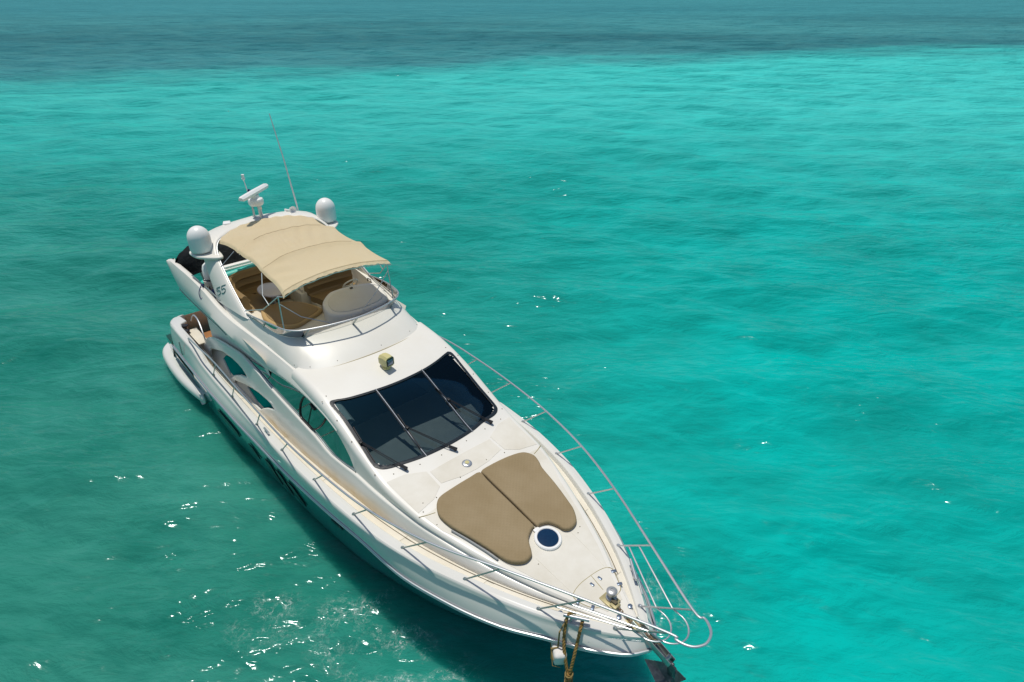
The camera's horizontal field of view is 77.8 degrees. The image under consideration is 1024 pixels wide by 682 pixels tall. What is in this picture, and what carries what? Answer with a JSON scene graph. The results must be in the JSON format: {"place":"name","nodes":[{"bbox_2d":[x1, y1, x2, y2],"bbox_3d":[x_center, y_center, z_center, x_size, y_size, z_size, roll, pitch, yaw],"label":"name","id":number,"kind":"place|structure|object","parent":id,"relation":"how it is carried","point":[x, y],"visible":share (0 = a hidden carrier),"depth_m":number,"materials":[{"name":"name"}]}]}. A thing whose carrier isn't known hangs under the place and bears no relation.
{"place":"outdoors","nodes":[
{"label":"outdoors","id":0,"kind":"place"},
{"bbox_2d":[0,0,1023,681],"bbox_3d":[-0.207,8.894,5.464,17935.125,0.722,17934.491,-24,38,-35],"label":"water","id":1,"kind":"structure","parent":0,"point":[728,294],"depth_m":23.38,"materials":[{"name":"teal liquid"}]},
{"bbox_2d":[162,114,712,666],"bbox_3d":[-3.354,0.164,13.874,5.041,8.172,17.911,-24,38,-35],"label":"motor yacht","id":2,"kind":"object","parent":1,"relation":"on","point":[360,412],"visible":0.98,"depth_m":12.81,"materials":[{"name":"white gelcoat"},{"name":"teak plank"},{"name":"polished steel"}]},
{"bbox_2d":[191,275,219,300],"bbox_3d":[-7.278,-1.181,14.934,1.410,0.346,0.214,26,39,37],"label":"handrail","id":3,"kind":"object","parent":2,"relation":"attached to","point":[202,285],"visible":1,"depth_m":14.93,"materials":[{"name":"silver metal"}]},
{"bbox_2d":[175,241,255,289],"bbox_3d":[-6.883,-2.231,16.955,3.638,1.110,2.110,-24,38,-35],"label":"tender","id":4,"kind":"object","parent":2,"relation":"on","point":[235,262],"visible":0.3,"depth_m":16.20,"materials":[{"name":"grey plastic"}]},
{"bbox_2d":[248,358,354,469],"bbox_3d":[-4.393,1.310,13.007,0.189,0.738,4.409,-25,38,-37],"label":"side window","id":5,"kind":"structure","parent":2,"relation":"in","point":[308,413],"depth_m":12.65,"materials":[{"name":"glass"}]},
{"bbox_2d":[437,472,534,564],"bbox_3d":[-0.392,3.039,10.636,1.165,0.355,1.891,-24,38,-35],"label":"sun pad","id":6,"kind":"object","parent":2,"relation":"on","point":[479,508],"visible":1,"depth_m":10.64,"materials":[{"name":"beige fabric"}]},
{"bbox_2d":[481,452,576,530],"bbox_3d":[0.448,2.663,11.287,1.095,0.348,1.885,-24,38,-35],"label":"sun pad","id":7,"kind":"object","parent":2,"relation":"on","point":[524,484],"visible":1,"depth_m":11.23,"materials":[{"name":"beige fabric"}]},
{"bbox_2d":[550,619,566,667],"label":"fender","id":8,"kind":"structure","parent":2,"relation":"hanging from","point":[557,656],"depth_m":9.44,"materials":[{"name":"white plastic"}]},
{"bbox_2d":[562,611,583,681],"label":"mooring rope","id":9,"kind":"object","parent":2,"relation":"attached to","point":[568,675],"visible":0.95,"depth_m":9.38,"materials":[{"name":"brown"}]},
{"bbox_2d":[618,607,660,644],"bbox_3d":[1.814,4.170,9.405,0.078,0.113,0.940,-24,38,-35],"label":"anchor chain","id":10,"kind":"object","parent":2,"relation":"attached to","point":[650,636],"visible":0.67,"depth_m":9.25,"materials":[{"name":"metal"}]},
{"bbox_2d":[645,632,685,681],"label":"anchor","id":11,"kind":"object","parent":2,"relation":"hanging from","point":[660,671],"visible":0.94,"depth_m":9.24,"materials":[{"name":"metal"}]}
]}

